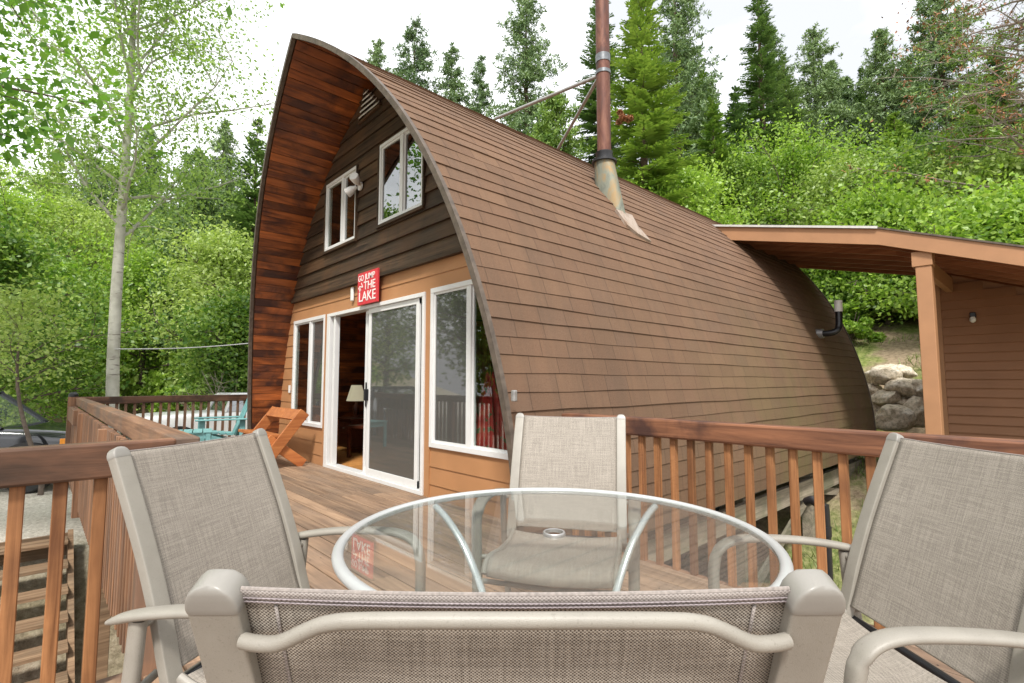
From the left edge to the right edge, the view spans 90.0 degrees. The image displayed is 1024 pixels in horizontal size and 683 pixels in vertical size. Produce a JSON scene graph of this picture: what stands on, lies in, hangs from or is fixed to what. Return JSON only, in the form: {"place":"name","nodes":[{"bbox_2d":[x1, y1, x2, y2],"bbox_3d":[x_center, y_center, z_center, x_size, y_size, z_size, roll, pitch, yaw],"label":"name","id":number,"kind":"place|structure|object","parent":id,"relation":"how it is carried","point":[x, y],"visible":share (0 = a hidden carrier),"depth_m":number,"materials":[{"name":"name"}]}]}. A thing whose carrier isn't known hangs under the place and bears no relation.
{"place":"outdoors","nodes":[
{"label":"outdoors","id":0,"kind":"place"},
{"bbox_2d":[0,275,925,682],"bbox_3d":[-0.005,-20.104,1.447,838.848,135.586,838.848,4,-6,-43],"label":"ground","id":1,"kind":"structure","parent":0,"point":[38,509],"depth_m":8.02,"materials":[{"name":"soil"}]},
{"bbox_2d":[0,390,65,493],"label":"parked suv","id":2,"kind":"object","parent":1,"relation":"on","point":[43,430],"visible":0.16,"depth_m":9.56,"materials":[{"name":"black paint"}]},
{"bbox_2d":[0,529,74,682],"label":"wooden steps","id":3,"kind":"structure","parent":1,"relation":"on","point":[34,548],"depth_m":5.25,"materials":[{"name":"brown wood"}]},
{"bbox_2d":[0,257,100,495],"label":"sapling","id":4,"kind":"object","parent":1,"relation":"on","point":[12,305],"visible":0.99,"depth_m":9.09,"materials":[{"name":"green plant"}]},
{"bbox_2d":[0,286,100,385],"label":"sapling","id":5,"kind":"object","parent":1,"relation":"on","point":[4,367],"visible":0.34,"depth_m":13.10,"materials":[{"name":"green plant"}]},
{"bbox_2d":[0,156,139,345],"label":"leafy tree","id":6,"kind":"object","parent":1,"relation":"on","point":[5,198],"visible":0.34,"depth_m":23.64,"materials":[{"name":"green plant"}]},
{"bbox_2d":[1,249,151,422],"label":"leafy tree","id":7,"kind":"object","parent":1,"relation":"on","point":[70,274],"visible":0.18,"depth_m":19.59,"materials":[{"name":"green plant"}]},
{"bbox_2d":[0,143,152,242],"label":"leafy tree","id":8,"kind":"object","parent":1,"relation":"on","point":[35,179],"visible":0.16,"depth_m":33.25,"materials":[{"name":"green plant"}]},
{"bbox_2d":[0,165,159,345],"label":"leafy tree","id":9,"kind":"object","parent":1,"relation":"on","point":[69,220],"visible":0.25,"depth_m":25.07,"materials":[{"name":"green plant"}]},
{"bbox_2d":[0,140,164,261],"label":"leafy tree","id":10,"kind":"object","parent":1,"relation":"on","point":[133,190],"visible":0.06,"depth_m":34.27,"materials":[{"name":"green plant"}]},
{"bbox_2d":[46,156,131,295],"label":"pine tree","id":11,"kind":"object","parent":1,"relation":"on","point":[86,196],"visible":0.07,"depth_m":32.63,"materials":[{"name":"green plant"}]},
{"bbox_2d":[0,199,178,422],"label":"leafy tree","id":12,"kind":"object","parent":1,"relation":"on","point":[16,251],"visible":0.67,"depth_m":15.73,"materials":[{"name":"green plant"}]},
{"bbox_2d":[35,212,240,394],"bbox_3d":[-15.592,-1.058,22.165,8.690,8.110,7.084,-1,-5,14],"label":"leafy tree","id":13,"kind":"object","parent":1,"relation":"on","point":[148,269],"visible":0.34,"depth_m":21.22,"materials":[{"name":"green plant"}]},
{"bbox_2d":[0,0,283,193],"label":"maple tree","id":14,"kind":"object","parent":1,"relation":"on","point":[9,96],"visible":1,"depth_m":6.08,"materials":[{"name":"green plant"}]},
{"bbox_2d":[0,0,284,433],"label":"aspen tree","id":15,"kind":"object","parent":1,"relation":"on","point":[123,181],"visible":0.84,"depth_m":11.30,"materials":[{"name":"green plant"}]},
{"bbox_2d":[115,343,247,349],"bbox_3d":[-5.514,-0.316,13.541,7.839,1.361,0.144,3,-6,-37],"label":"overhead wire","id":16,"kind":"object","parent":15,"relation":"attached to","point":[184,347],"visible":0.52,"depth_m":11.88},
{"bbox_2d":[125,131,177,248],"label":"pine tree","id":17,"kind":"object","parent":1,"relation":"on","point":[153,156],"visible":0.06,"depth_m":39.64,"materials":[{"name":"green plant"}]},
{"bbox_2d":[66,190,251,309],"bbox_3d":[-20.256,-4.540,30.467,10.027,8.821,8.618,1,-5,-11],"label":"leafy tree","id":18,"kind":"object","parent":1,"relation":"on","point":[144,214],"visible":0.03,"depth_m":29.06,"materials":[{"name":"green plant"}]},
{"bbox_2d":[121,146,236,357],"bbox_3d":[-14.176,-3.041,23.019,5.553,11.985,5.523,3,-5,-35],"label":"pine tree","id":19,"kind":"object","parent":1,"relation":"on","point":[207,213],"visible":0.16,"depth_m":22.39,"materials":[{"name":"green plant"}]},
{"bbox_2d":[107,210,254,388],"bbox_3d":[-10.667,-0.811,19.881,7.871,8.680,7.137,-1,-5,15],"label":"leafy tree","id":20,"kind":"object","parent":1,"relation":"on","point":[211,254],"visible":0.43,"depth_m":19.18,"materials":[{"name":"green plant"}]},
{"bbox_2d":[120,392,246,439],"bbox_3d":[-8.659,2.378,15.281,1.960,1.680,4.700,-4,-6,43],"label":"parked pickup","id":21,"kind":"object","parent":1,"relation":"on","point":[180,417],"visible":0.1,"depth_m":14.35,"materials":[{"name":"white paint"}]},
{"bbox_2d":[136,279,249,410],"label":"leafy tree","id":22,"kind":"object","parent":1,"relation":"on","point":[227,323],"visible":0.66,"depth_m":16.71,"materials":[{"name":"green plant"}]},
{"bbox_2d":[164,372,246,410],"bbox_3d":[-8.892,2.213,15.526,3.470,2.986,4.102,4,-6,-43],"label":"bare shrub","id":23,"kind":"object","parent":1,"relation":"on","point":[210,389],"visible":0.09,"depth_m":15.56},
{"bbox_2d":[190,119,249,230],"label":"pine tree","id":24,"kind":"object","parent":1,"relation":"on","point":[227,142],"visible":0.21,"depth_m":40.62,"materials":[{"name":"green plant"}]},
{"bbox_2d":[189,118,266,375],"bbox_3d":[-11.894,-3.923,23.479,5.317,13.009,5.065,4,-6,-38],"label":"fir tree","id":25,"kind":"object","parent":1,"relation":"on","point":[246,217],"visible":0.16,"depth_m":23.26,"materials":[{"name":"green plant"}]},
{"bbox_2d":[363,37,391,71],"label":"pine tree","id":26,"kind":"object","parent":1,"relation":"on","point":[376,61],"visible":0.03,"depth_m":40.07,"materials":[{"name":"green plant"}]},
{"bbox_2d":[389,13,448,95],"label":"pine tree","id":27,"kind":"object","parent":1,"relation":"on","point":[420,64],"visible":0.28,"depth_m":37.67,"materials":[{"name":"green plant"}]},
{"bbox_2d":[430,42,475,110],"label":"pine tree","id":28,"kind":"object","parent":1,"relation":"on","point":[452,85],"visible":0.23,"depth_m":38.03,"materials":[{"name":"green plant"}]},
{"bbox_2d":[0,177,917,416],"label":"undergrowth","id":29,"kind":"object","parent":1,"relation":"on","point":[139,389],"visible":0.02,"depth_m":20.45,"materials":[{"name":"green plant"}]},
{"bbox_2d":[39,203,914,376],"bbox_3d":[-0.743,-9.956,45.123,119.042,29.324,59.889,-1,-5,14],"label":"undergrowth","id":30,"kind":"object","parent":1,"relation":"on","point":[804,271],"depth_m":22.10,"materials":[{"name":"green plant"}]},
{"bbox_2d":[463,55,495,119],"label":"pine tree","id":31,"kind":"object","parent":1,"relation":"on","point":[483,86],"visible":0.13,"depth_m":41.29,"materials":[{"name":"green plant"}]},
{"bbox_2d":[477,0,579,149],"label":"pine tree","id":32,"kind":"object","parent":1,"relation":"on","point":[528,70],"visible":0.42,"depth_m":30.64,"materials":[{"name":"green plant"}]},
{"bbox_2d":[96,454,973,682],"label":"wooden deck","id":33,"kind":"structure","parent":1,"relation":"on","point":[319,496],"depth_m":3.75,"materials":[{"name":"brown wood"}]},
{"bbox_2d":[0,437,175,682],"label":"deck railing","id":34,"kind":"object","parent":33,"relation":"attached to","point":[60,467],"visible":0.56,"depth_m":1.88,"materials":[{"name":"brown wood"}]},
{"bbox_2d":[65,392,199,654],"bbox_3d":[-4.047,1.225,4.962,0.190,1.350,7.618,4,-6,-43],"label":"deck railing","id":35,"kind":"object","parent":33,"relation":"attached to","point":[82,426],"visible":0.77,"depth_m":3.40,"materials":[{"name":"brown wood"}]},
{"bbox_2d":[79,394,246,439],"bbox_3d":[-5.243,1.532,8.988,3.760,1.185,0.090,4,-6,-43],"label":"deck railing","id":36,"kind":"object","parent":33,"relation":"attached to","point":[143,400],"visible":0.24,"depth_m":8.63,"materials":[{"name":"brown wood"}]},
{"bbox_2d":[180,428,211,440],"bbox_3d":[-4.620,1.502,7.280,0.598,0.460,0.560,3,-5,-31],"label":"side table","id":37,"kind":"object","parent":33,"relation":"on","point":[205,434],"visible":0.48,"depth_m":7.19,"materials":[{"name":"teal paint"}]},
{"bbox_2d":[194,399,246,440],"bbox_3d":[-4.725,1.355,8.421,0.854,0.930,0.780,3,-5,-33],"label":"adirondack chair","id":38,"kind":"object","parent":33,"relation":"on","point":[240,419],"visible":0.48,"depth_m":8.32,"materials":[{"name":"teal paint"}]},
{"bbox_2d":[104,428,425,682],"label":"patio chair","id":39,"kind":"object","parent":33,"relation":"on","point":[193,512],"visible":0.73,"depth_m":1.43,"materials":[{"name":"fabric"}]},
{"bbox_2d":[238,406,308,465],"bbox_3d":[-3.449,1.358,7.311,0.634,0.814,1.180,4,-6,-43],"label":"wooden deck chair","id":40,"kind":"object","parent":33,"relation":"on","point":[297,417],"visible":0.66,"depth_m":7.02,"materials":[{"name":"brown wood"}]},
{"bbox_2d":[185,569,845,682],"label":"patio chair","id":41,"kind":"object","parent":33,"relation":"on","point":[785,631],"visible":1,"depth_m":0.45,"materials":[{"name":"beige fabric"}]},
{"bbox_2d":[471,413,640,591],"bbox_3d":[0.215,0.841,2.240,0.682,1.002,0.736,-1,-5,13],"label":"patio chair","id":42,"kind":"object","parent":33,"relation":"on","point":[570,452],"visible":0.88,"depth_m":2.41,"materials":[{"name":"fabric"}]},
{"bbox_2d":[331,488,793,591],"bbox_3d":[0.123,0.911,1.464,1.225,0.726,1.225,4,-6,-43],"label":"glass table","id":43,"kind":"object","parent":33,"relation":"on","point":[348,578],"visible":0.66,"depth_m":1.74,"materials":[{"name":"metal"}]},
{"bbox_2d":[562,413,1023,629],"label":"deck railing","id":44,"kind":"object","parent":33,"relation":"on","point":[843,444],"visible":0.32,"depth_m":2.86,"materials":[{"name":"brown wood"}]},
{"bbox_2d":[708,432,1023,682],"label":"patio chair","id":45,"kind":"object","parent":33,"relation":"on","point":[931,558],"visible":0.84,"depth_m":1.33,"materials":[{"name":"fabric"}]},
{"bbox_2d":[247,0,875,587],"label":"arched cabin","id":46,"kind":"object","parent":1,"relation":"on","point":[543,278],"visible":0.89,"depth_m":6.03,"materials":[{"name":"wood"}]},
{"bbox_2d":[291,314,324,427],"bbox_3d":[-3.030,0.448,7.662,0.082,1.600,1.200,4,-6,-43],"label":"window","id":47,"kind":"structure","parent":46,"relation":"in","point":[315,382],"depth_m":7.54,"materials":[{"name":"white plastic"}]},
{"bbox_2d":[322,164,359,254],"bbox_3d":[-2.332,-1.771,7.021,0.100,1.015,1.020,4,-6,-43],"label":"window","id":48,"kind":"structure","parent":46,"relation":"in","point":[327,248],"depth_m":6.99,"materials":[{"name":"white plastic"}]},
{"bbox_2d":[340,182,354,238],"bbox_3d":[-2.343,-1.768,7.284,0.039,0.980,0.402,4,-6,-43],"label":"curtain","id":49,"kind":"object","parent":46,"relation":"hanging from","point":[350,214],"visible":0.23,"depth_m":7.19,"materials":[{"name":"fabric"}]},
{"bbox_2d":[338,416,363,448],"bbox_3d":[-2.541,1.489,8.458,0.556,0.470,0.540,4,-6,-43],"label":"nightstand","id":50,"kind":"object","parent":46,"relation":"on","point":[356,437],"visible":0.52,"depth_m":8.24,"materials":[{"name":"brown wood"}]},
{"bbox_2d":[346,385,363,416],"bbox_3d":[-2.591,0.992,8.519,0.320,0.530,0.320,4,-6,-43],"label":"table lamp","id":51,"kind":"object","parent":50,"relation":"on","point":[356,393],"visible":0.95,"depth_m":8.44,"materials":[{"name":"fabric"}]},
{"bbox_2d":[346,424,363,457],"bbox_3d":[-2.189,1.259,7.866,0.440,0.995,0.519,-2,-5,27],"label":"dining chair","id":52,"kind":"object","parent":46,"relation":"on","point":[356,426],"visible":0.17,"depth_m":7.71,"materials":[{"name":"brown wood"}]},
{"bbox_2d":[357,268,379,305],"bbox_3d":[-1.749,-0.657,6.218,0.028,0.400,0.510,4,-6,-43],"label":"wall sign","id":53,"kind":"object","parent":46,"relation":"attached to","point":[368,287],"visible":1,"depth_m":6.18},
{"bbox_2d":[323,292,425,495],"bbox_3d":[-1.717,0.597,6.225,0.165,2.100,2.460,4,-6,-43],"label":"sliding door","id":54,"kind":"structure","parent":46,"relation":"in","point":[394,348],"depth_m":5.87,"materials":[{"name":"white plastic"}]},
{"bbox_2d":[375,127,426,228],"bbox_3d":[-1.262,-1.901,5.872,0.100,1.035,1.030,4,-6,-43],"label":"window","id":55,"kind":"structure","parent":46,"relation":"in","point":[381,220],"depth_m":5.87,"materials":[{"name":"white plastic"}]},
{"bbox_2d":[429,279,507,459],"bbox_3d":[-0.384,0.226,4.812,0.082,1.620,1.270,4,-6,-43],"label":"window","id":56,"kind":"structure","parent":46,"relation":"in","point":[452,385],"depth_m":4.98,"materials":[{"name":"white plastic"}]},
{"bbox_2d":[475,363,506,449],"bbox_3d":[-0.207,0.874,5.018,0.507,1.320,0.508,4,-6,-43],"label":"folded umbrella","id":57,"kind":"object","parent":46,"relation":"on","point":[490,432],"visible":0.65,"depth_m":4.91,"materials":[{"name":"red fabric"}]},
{"bbox_2d":[527,88,596,158],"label":"leafy tree","id":58,"kind":"object","parent":1,"relation":"on","point":[547,134],"visible":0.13,"depth_m":22.30,"materials":[{"name":"green plant"}]},
{"bbox_2d":[571,0,638,179],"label":"fir tree","id":59,"kind":"object","parent":1,"relation":"on","point":[589,113],"visible":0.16,"depth_m":31.49,"materials":[{"name":"green plant"}]},
{"bbox_2d":[592,0,704,206],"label":"fir tree","id":60,"kind":"object","parent":1,"relation":"on","point":[646,132],"visible":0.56,"depth_m":19.50,"materials":[{"name":"green plant"}]},
{"bbox_2d":[617,0,738,188],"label":"pine tree","id":61,"kind":"object","parent":1,"relation":"on","point":[680,20],"visible":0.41,"depth_m":28.05,"materials":[{"name":"green plant"}]},
{"bbox_2d":[622,160,736,224],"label":"leafy tree","id":62,"kind":"object","parent":1,"relation":"on","point":[651,188],"visible":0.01,"depth_m":18.90,"materials":[{"name":"green plant"}]},
{"bbox_2d":[663,38,718,154],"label":"pine tree","id":63,"kind":"object","parent":1,"relation":"on","point":[680,91],"visible":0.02,"depth_m":38.91,"materials":[{"name":"green plant"}]},
{"bbox_2d":[681,68,732,160],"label":"fir tree","id":64,"kind":"object","parent":1,"relation":"on","point":[698,105],"visible":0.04,"depth_m":30.57,"materials":[{"name":"green plant"}]},
{"bbox_2d":[655,150,772,224],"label":"leafy tree","id":65,"kind":"object","parent":1,"relation":"on","point":[689,175],"visible":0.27,"depth_m":20.21,"materials":[{"name":"green plant"}]},
{"bbox_2d":[692,96,750,219],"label":"fir tree","id":66,"kind":"object","parent":1,"relation":"on","point":[714,123],"visible":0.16,"depth_m":23.62,"materials":[{"name":"green plant"}]},
{"bbox_2d":[720,85,774,222],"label":"fir tree","id":67,"kind":"object","parent":1,"relation":"on","point":[737,109],"visible":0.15,"depth_m":27.96,"materials":[{"name":"green plant"}]},
{"bbox_2d":[690,143,805,224],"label":"leafy tree","id":68,"kind":"object","parent":1,"relation":"on","point":[756,193],"visible":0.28,"depth_m":22.92,"materials":[{"name":"green plant"}]},
{"bbox_2d":[737,0,799,220],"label":"fir tree","id":69,"kind":"object","parent":1,"relation":"on","point":[761,34],"visible":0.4,"depth_m":30.41,"materials":[{"name":"green plant"}]},
{"bbox_2d":[741,24,805,151],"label":"pine tree","id":70,"kind":"object","parent":1,"relation":"on","point":[778,39],"visible":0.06,"depth_m":38.46,"materials":[{"name":"green plant"}]},
{"bbox_2d":[766,53,818,204],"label":"fir tree","id":71,"kind":"object","parent":1,"relation":"on","point":[791,95],"visible":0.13,"depth_m":32.27,"materials":[{"name":"green plant"}]},
{"bbox_2d":[703,97,904,224],"bbox_3d":[11.986,-6.178,23.534,10.581,7.911,8.414,1,-5,-10],"label":"leafy tree","id":72,"kind":"object","parent":1,"relation":"on","point":[793,160],"visible":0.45,"depth_m":22.06,"materials":[{"name":"green plant"}]},
{"bbox_2d":[803,496,832,579],"bbox_3d":[2.641,2.126,4.381,0.093,1.565,0.224,2,-5,-27],"label":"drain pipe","id":73,"kind":"object","parent":1,"relation":"on","point":[808,500],"visible":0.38,"depth_m":4.33,"materials":[{"name":"black plastic"}]},
{"bbox_2d":[789,23,866,186],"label":"pine tree","id":74,"kind":"object","parent":1,"relation":"on","point":[811,90],"visible":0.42,"depth_m":33.94,"materials":[{"name":"green plant"}]},
{"bbox_2d":[812,62,855,141],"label":"pine tree","id":75,"kind":"object","parent":1,"relation":"on","point":[838,76],"visible":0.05,"depth_m":39.81,"materials":[{"name":"green plant"}]},
{"bbox_2d":[810,269,876,321],"bbox_3d":[9.945,-1.371,17.555,3.432,2.778,4.069,1,-5,-17],"label":"leafy shrub","id":76,"kind":"object","parent":1,"relation":"on","point":[832,290],"visible":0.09,"depth_m":16.29,"materials":[{"name":"green plant"}]},
{"bbox_2d":[765,135,929,278],"bbox_3d":[13.175,-4.883,20.387,7.230,6.510,7.346,3,-6,-36],"label":"leafy tree","id":77,"kind":"object","parent":1,"relation":"on","point":[830,178],"visible":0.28,"depth_m":19.57,"materials":[{"name":"green plant"}]},
{"bbox_2d":[832,76,870,153],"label":"pine tree","id":78,"kind":"object","parent":1,"relation":"on","point":[847,95],"visible":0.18,"depth_m":37.47,"materials":[{"name":"green plant"}]},
{"bbox_2d":[832,301,886,342],"bbox_3d":[10.230,-0.452,15.588,1.771,1.570,1.732,-1,-5,7],"label":"leafy shrub","id":79,"kind":"object","parent":1,"relation":"on","point":[861,328],"visible":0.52,"depth_m":15.14,"materials":[{"name":"green plant"}]},
{"bbox_2d":[813,270,911,316],"bbox_3d":[11.249,-1.565,17.015,3.498,2.381,3.250,2,-5,-27],"label":"leafy shrub","id":80,"kind":"object","parent":1,"relation":"on","point":[840,275],"visible":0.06,"depth_m":16.16,"materials":[{"name":"green plant"}]},
{"bbox_2d":[852,66,883,153],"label":"fir tree","id":81,"kind":"object","parent":1,"relation":"on","point":[861,76],"visible":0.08,"depth_m":37.16,"materials":[{"name":"green plant"}]},
{"bbox_2d":[714,225,1023,434],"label":"carport","id":82,"kind":"object","parent":1,"relation":"on","point":[929,261],"visible":0.86,"depth_m":7.73,"materials":[{"name":"paint"}]},
{"bbox_2d":[872,402,880,414],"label":"boulder","id":83,"kind":"object","parent":1,"relation":"on","point":[876,408],"visible":0.09,"depth_m":11.35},
{"bbox_2d":[868,383,882,394],"bbox_3d":[8.290,1.188,11.855,0.652,0.548,0.676,-2,-5,19],"label":"boulder","id":84,"kind":"object","parent":83,"relation":"on","point":[873,389],"visible":0.14,"depth_m":11.63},
{"bbox_2d":[864,364,902,384],"bbox_3d":[8.579,0.763,11.835,1.031,0.506,0.802,3,-6,-37],"label":"boulder","id":85,"kind":"object","parent":84,"relation":"on","point":[880,374],"visible":0.74,"depth_m":11.53,"materials":[{"name":"stone"}]},
{"bbox_2d":[896,364,917,378],"bbox_3d":[9.117,0.741,12.079,0.685,0.410,0.777,-4,-6,44],"label":"boulder","id":86,"kind":"object","parent":85,"relation":"on","point":[909,372],"visible":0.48,"depth_m":11.82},
{"bbox_2d":[783,140,980,326],"bbox_3d":[11.976,-2.905,16.376,6.811,5.551,6.158,4,-6,-43],"label":"leafy tree","id":87,"kind":"object","parent":1,"relation":"on","point":[863,208],"visible":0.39,"depth_m":15.65,"materials":[{"name":"green plant"}]},
{"bbox_2d":[839,26,929,169],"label":"pine tree","id":88,"kind":"object","parent":1,"relation":"on","point":[883,85],"visible":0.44,"depth_m":32.95,"materials":[{"name":"green plant"}]},
{"bbox_2d":[856,275,915,318],"bbox_3d":[12.209,-1.397,16.698,3.173,1.878,3.236,-3,-6,37],"label":"leafy shrub","id":89,"kind":"object","parent":1,"relation":"on","point":[883,309],"visible":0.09,"depth_m":15.64,"materials":[{"name":"green plant"}]},
{"bbox_2d":[875,404,915,430],"bbox_3d":[8.157,1.623,10.905,0.890,0.580,0.785,-3,-5,34],"label":"boulder","id":90,"kind":"object","parent":1,"relation":"on","point":[892,417],"visible":0.84,"depth_m":10.65,"materials":[{"name":"stone"}]},
{"bbox_2d":[871,390,900,406],"bbox_3d":[8.313,1.252,11.352,0.569,0.444,0.790,0,-4,1],"label":"boulder","id":91,"kind":"object","parent":90,"relation":"on","point":[880,398],"visible":0.69,"depth_m":11.15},
{"bbox_2d":[903,396,924,427],"bbox_3d":[8.534,1.484,10.852,0.708,0.682,0.552,1,-5,-7],"label":"boulder","id":92,"kind":"object","parent":90,"relation":"on","point":[915,404],"visible":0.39,"depth_m":10.68,"materials":[{"name":"stone"}]},
{"bbox_2d":[901,379,922,397],"bbox_3d":[8.881,1.106,11.062,0.704,0.589,0.776,3,-5,-33],"label":"boulder","id":93,"kind":"object","parent":92,"relation":"on","point":[917,384],"visible":0.3,"depth_m":10.93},
{"bbox_2d":[882,378,916,397],"bbox_3d":[8.632,1.034,11.228,0.644,0.482,0.715,3,-5,-33],"label":"boulder","id":94,"kind":"object","parent":93,"relation":"on","point":[903,386],"visible":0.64,"depth_m":11.09,"materials":[{"name":"stone"}]},
{"bbox_2d":[876,111,916,173],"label":"fir tree","id":95,"kind":"object","parent":1,"relation":"on","point":[891,124],"visible":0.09,"depth_m":21.91,"materials":[{"name":"green plant"}]},
{"bbox_2d":[887,60,939,145],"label":"pine tree","id":96,"kind":"object","parent":1,"relation":"on","point":[906,74],"visible":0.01,"depth_m":33.42,"materials":[{"name":"green plant"}]},
{"bbox_2d":[826,102,1023,229],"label":"leafy tree","id":97,"kind":"object","parent":1,"relation":"on","point":[908,162],"visible":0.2,"depth_m":17.81,"materials":[{"name":"green plant"}]},
{"bbox_2d":[830,118,1023,230],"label":"leafy tree","id":98,"kind":"object","parent":1,"relation":"on","point":[1014,166],"visible":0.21,"depth_m":15.99,"materials":[{"name":"green plant"}]},
{"bbox_2d":[837,0,1023,206],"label":"dying pine","id":99,"kind":"object","parent":1,"relation":"on","point":[1000,36],"visible":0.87,"depth_m":15.58,"materials":[{"name":"plant"}]},
{"bbox_2d":[850,163,1023,321],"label":"leafy tree","id":100,"kind":"object","parent":1,"relation":"on","point":[985,214],"visible":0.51,"depth_m":12.66,"materials":[{"name":"green plant"}]},
{"bbox_2d":[857,0,1021,160],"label":"pine tree","id":101,"kind":"object","parent":1,"relation":"on","point":[921,9],"visible":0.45,"depth_m":29.42,"materials":[{"name":"green plant"}]},
{"bbox_2d":[948,82,1009,165],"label":"fir tree","id":102,"kind":"object","parent":1,"relation":"on","point":[972,109],"visible":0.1,"depth_m":22.46,"materials":[{"name":"green plant"}]},
{"bbox_2d":[935,275,1023,439],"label":"garden shed","id":103,"kind":"structure","parent":1,"relation":"on","point":[980,324],"depth_m":8.53,"materials":[{"name":"paint"}]},
{"bbox_2d":[977,41,1023,160],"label":"fir tree","id":104,"kind":"object","parent":1,"relation":"on","point":[992,64],"visible":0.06,"depth_m":26.34,"materials":[{"name":"green plant"}]},
{"bbox_2d":[0,0,1023,215],"label":"sky","id":105,"kind":"structure","parent":0,"point":[351,26],"materials":[{"name":"white"}]},
{"bbox_2d":[762,334,921,586],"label":"grass","id":106,"kind":"structure","parent":0,"point":[858,467],"depth_m":9.90,"materials":[{"name":"plant"}]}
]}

